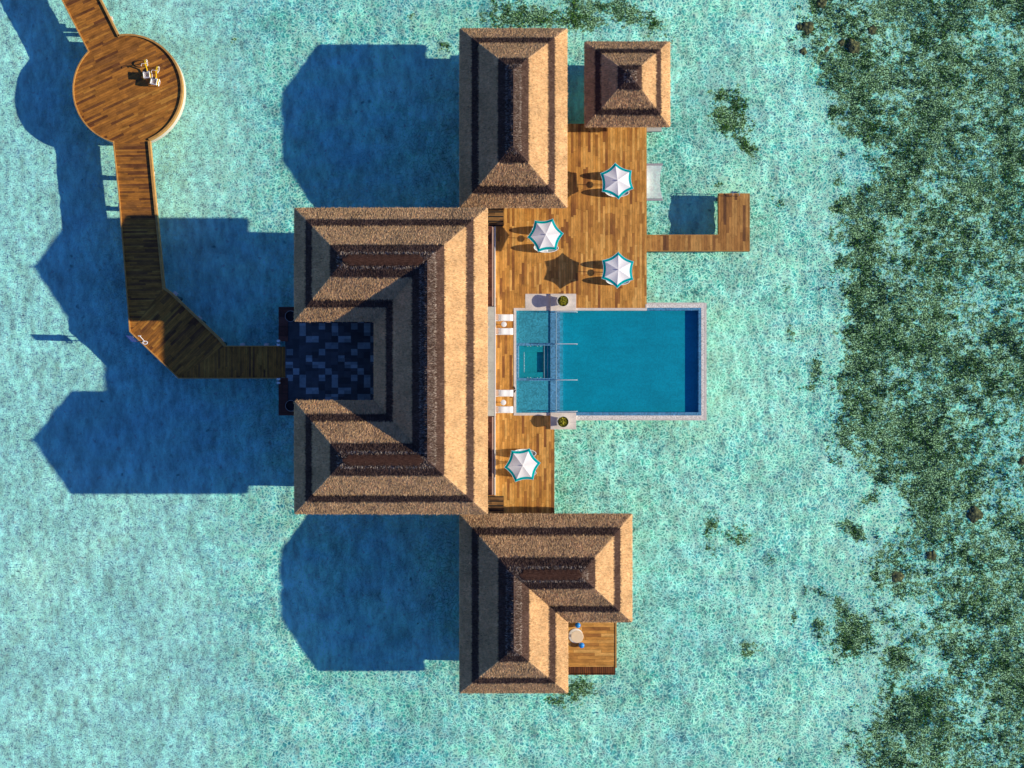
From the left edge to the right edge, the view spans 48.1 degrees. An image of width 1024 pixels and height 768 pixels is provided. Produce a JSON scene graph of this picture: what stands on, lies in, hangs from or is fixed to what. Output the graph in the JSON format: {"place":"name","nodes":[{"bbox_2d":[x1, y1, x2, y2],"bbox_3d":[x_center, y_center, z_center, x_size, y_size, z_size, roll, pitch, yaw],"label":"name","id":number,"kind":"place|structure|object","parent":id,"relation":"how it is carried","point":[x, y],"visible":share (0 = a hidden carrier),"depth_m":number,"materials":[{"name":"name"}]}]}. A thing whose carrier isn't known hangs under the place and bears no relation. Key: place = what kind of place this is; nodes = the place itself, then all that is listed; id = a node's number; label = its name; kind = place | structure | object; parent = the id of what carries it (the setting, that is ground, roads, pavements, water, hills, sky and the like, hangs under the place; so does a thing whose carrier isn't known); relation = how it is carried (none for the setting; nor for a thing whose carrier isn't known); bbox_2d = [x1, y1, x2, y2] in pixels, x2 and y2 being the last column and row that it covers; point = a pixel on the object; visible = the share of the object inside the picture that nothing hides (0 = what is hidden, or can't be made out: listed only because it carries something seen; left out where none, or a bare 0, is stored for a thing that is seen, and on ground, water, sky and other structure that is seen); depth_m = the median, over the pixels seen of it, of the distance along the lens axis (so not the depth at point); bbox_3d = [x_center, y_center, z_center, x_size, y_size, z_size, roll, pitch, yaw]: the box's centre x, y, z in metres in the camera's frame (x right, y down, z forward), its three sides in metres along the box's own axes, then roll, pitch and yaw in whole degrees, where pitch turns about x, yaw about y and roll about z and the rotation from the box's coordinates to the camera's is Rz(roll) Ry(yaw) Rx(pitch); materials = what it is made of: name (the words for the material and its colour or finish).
{"place":"outdoors","nodes":[
{"label":"outdoors","id":0,"kind":"place"},
{"bbox_2d":[0,0,1023,767],"bbox_3d":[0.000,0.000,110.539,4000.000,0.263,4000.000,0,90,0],"label":"seabed","id":1,"kind":"structure","parent":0,"point":[182,584],"depth_m":110.54,"materials":[{"name":"teal sand"}]},
{"bbox_2d":[62,0,284,378],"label":"boardwalk","id":2,"kind":"structure","parent":1,"relation":"on","point":[127,110],"depth_m":107.51,"materials":[{"name":"wood"}]},
{"bbox_2d":[126,335,139,341],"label":"blue board","id":3,"kind":"object","parent":2,"relation":"attached to","point":[131,338],"visible":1,"depth_m":106.14,"materials":[{"name":"metal"}]},
{"bbox_2d":[141,59,152,78],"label":"tricycle","id":4,"kind":"object","parent":2,"relation":"on","point":[146,73],"visible":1,"depth_m":106.91,"materials":[{"name":"white paint"}]},
{"bbox_2d":[150,66,159,85],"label":"tricycle","id":5,"kind":"object","parent":2,"relation":"on","point":[154,80],"visible":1,"depth_m":106.94,"materials":[{"name":"white paint"}]},
{"bbox_2d":[279,206,503,515],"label":"thatched hall","id":6,"kind":"structure","parent":1,"relation":"on","point":[387,336],"depth_m":98.00,"materials":[{"name":"brown plant"}]},
{"bbox_2d":[285,311,293,321],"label":"dark pot","id":7,"kind":"object","parent":6,"relation":"on","point":[289,316],"visible":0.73,"depth_m":106.64,"materials":[{"name":"black ceramic"}]},
{"bbox_2d":[285,400,293,410],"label":"dark pot","id":8,"kind":"object","parent":6,"relation":"on","point":[289,405],"visible":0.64,"depth_m":106.64,"materials":[{"name":"black ceramic"}]},
{"bbox_2d":[458,27,568,208],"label":"thatched villa","id":9,"kind":"object","parent":1,"relation":"on","point":[513,115],"visible":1,"depth_m":102.57,"materials":[{"name":"brown plant"}]},
{"bbox_2d":[458,512,633,694],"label":"thatched villa","id":10,"kind":"object","parent":1,"relation":"on","point":[532,586],"visible":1,"depth_m":102.38,"materials":[{"name":"brown plant"}]},
{"bbox_2d":[488,124,646,512],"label":"pool deck","id":11,"kind":"structure","parent":1,"relation":"on","point":[595,225],"depth_m":107.50,"materials":[{"name":"brown wood"}]},
{"bbox_2d":[496,314,512,320],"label":"sun lounger","id":12,"kind":"object","parent":11,"relation":"on","point":[504,317],"visible":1,"depth_m":107.09,"materials":[{"name":"white fabric"}]},
{"bbox_2d":[496,328,512,334],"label":"sun lounger","id":13,"kind":"object","parent":11,"relation":"on","point":[504,331],"visible":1,"depth_m":107.09,"materials":[{"name":"white fabric"}]},
{"bbox_2d":[496,390,512,396],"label":"sun lounger","id":14,"kind":"object","parent":11,"relation":"on","point":[504,393],"visible":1,"depth_m":107.09,"materials":[{"name":"white fabric"}]},
{"bbox_2d":[496,406,512,412],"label":"sun lounger","id":15,"kind":"object","parent":11,"relation":"on","point":[504,409],"visible":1,"depth_m":107.09,"materials":[{"name":"white fabric"}]},
{"bbox_2d":[504,448,539,481],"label":"parasol","id":16,"kind":"object","parent":11,"relation":"on","point":[522,465],"visible":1,"depth_m":105.03,"materials":[{"name":"white fabric"}]},
{"bbox_2d":[515,449,535,455],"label":"oval lounger","id":17,"kind":"object","parent":11,"relation":"on","point":[533,452],"visible":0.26,"depth_m":107.11,"materials":[{"name":"grey fabric"}]},
{"bbox_2d":[527,219,563,251],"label":"parasol","id":18,"kind":"object","parent":11,"relation":"on","point":[545,235],"visible":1,"depth_m":105.03,"materials":[{"name":"white fabric"}]},
{"bbox_2d":[534,246,557,252],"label":"oval lounger","id":19,"kind":"object","parent":11,"relation":"on","point":[546,251],"visible":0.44,"depth_m":107.10,"materials":[{"name":"grey fabric"}]},
{"bbox_2d":[600,163,633,198],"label":"parasol","id":20,"kind":"object","parent":11,"relation":"on","point":[616,181],"visible":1,"depth_m":105.02,"materials":[{"name":"white fabric"}]},
{"bbox_2d":[605,191,628,196],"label":"oval lounger","id":21,"kind":"object","parent":11,"relation":"on","point":[626,193],"visible":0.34,"depth_m":107.08,"materials":[{"name":"grey fabric"}]},
{"bbox_2d":[601,252,633,287],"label":"parasol","id":22,"kind":"object","parent":11,"relation":"on","point":[617,269],"visible":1,"depth_m":105.02,"materials":[{"name":"white fabric"}]},
{"bbox_2d":[647,163,662,200],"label":"hammock net","id":23,"kind":"object","parent":11,"relation":"attached to","point":[654,179],"visible":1,"depth_m":107.76,"materials":[{"name":"white fabric"}]},
{"bbox_2d":[568,622,616,674],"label":"villa terrace","id":24,"kind":"structure","parent":1,"relation":"on","point":[596,654],"depth_m":107.50,"materials":[{"name":"brown wood"}]},
{"bbox_2d":[569,628,582,642],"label":"round table","id":25,"kind":"object","parent":24,"relation":"on","point":[575,635],"visible":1,"depth_m":106.75,"materials":[{"name":"white paint"}]},
{"bbox_2d":[583,40,671,132],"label":"thatched pavilion","id":26,"kind":"structure","parent":1,"relation":"on","point":[627,84],"depth_m":103.72,"materials":[{"name":"brown plant"}]},
{"bbox_2d":[647,193,749,252],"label":"jetty","id":27,"kind":"object","parent":1,"relation":"on","point":[733,223],"visible":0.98,"depth_m":108.54,"materials":[{"name":"wood"}]},
{"bbox_2d":[407,0,1023,767],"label":"seagrass","id":28,"kind":"object","parent":1,"relation":"on","point":[961,366],"visible":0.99,"depth_m":110.51},
{"bbox_2d":[799,47,806,54],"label":"coral rock","id":29,"kind":"object","parent":1,"relation":"on","point":[802,51],"visible":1,"depth_m":110.46,"materials":[{"name":"brown stone"}]},
{"bbox_2d":[801,21,813,34],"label":"coral rock","id":30,"kind":"object","parent":1,"relation":"on","point":[807,28],"visible":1,"depth_m":110.44,"materials":[{"name":"brown stone"}]},
{"bbox_2d":[816,0,826,7],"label":"coral rock","id":31,"kind":"object","parent":1,"relation":"on","point":[821,3],"visible":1,"depth_m":110.45,"materials":[{"name":"brown stone"}]},
{"bbox_2d":[837,38,844,46],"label":"coral rock","id":32,"kind":"object","parent":1,"relation":"on","point":[842,42],"visible":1,"depth_m":110.50,"materials":[{"name":"brown stone"}]},
{"bbox_2d":[846,38,860,53],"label":"coral rock","id":33,"kind":"object","parent":1,"relation":"on","point":[852,46],"visible":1,"depth_m":110.41,"materials":[{"name":"brown stone"}]},
{"bbox_2d":[867,24,876,34],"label":"coral rock","id":34,"kind":"object","parent":1,"relation":"on","point":[872,29],"visible":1,"depth_m":110.45,"materials":[{"name":"brown stone"}]},
{"bbox_2d":[892,571,903,582],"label":"coral rock","id":35,"kind":"object","parent":1,"relation":"on","point":[897,576],"visible":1,"depth_m":110.42,"materials":[{"name":"brown stone"}]},
{"bbox_2d":[926,550,936,560],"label":"coral rock","id":36,"kind":"object","parent":1,"relation":"on","point":[929,554],"visible":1,"depth_m":110.44,"materials":[{"name":"brown stone"}]},
{"bbox_2d":[966,505,983,523],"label":"coral rock","id":37,"kind":"object","parent":1,"relation":"on","point":[974,514],"visible":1,"depth_m":110.41,"materials":[{"name":"brown stone"}]},
{"bbox_2d":[1019,456,1023,465],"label":"coral rock","id":38,"kind":"object","parent":1,"relation":"on","point":[1021,460],"visible":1,"depth_m":110.47,"materials":[{"name":"brown stone"}]},
{"label":"water","id":39,"kind":"structure","parent":0,"visible":0},
{"bbox_2d":[514,294,706,428],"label":"swimming pool","id":40,"kind":"structure","parent":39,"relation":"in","point":[572,363],"depth_m":108.10,"materials":[{"name":"blue liquid"}]},
{"bbox_2d":[557,415,569,427],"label":"potted shrub","id":41,"kind":"object","parent":40,"relation":"on","point":[563,421],"visible":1,"depth_m":106.39,"materials":[{"name":"green plant"}]},
{"bbox_2d":[557,294,569,306],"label":"potted shrub","id":42,"kind":"object","parent":40,"relation":"on","point":[563,300],"visible":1,"depth_m":106.39,"materials":[{"name":"green plant"}]}
]}

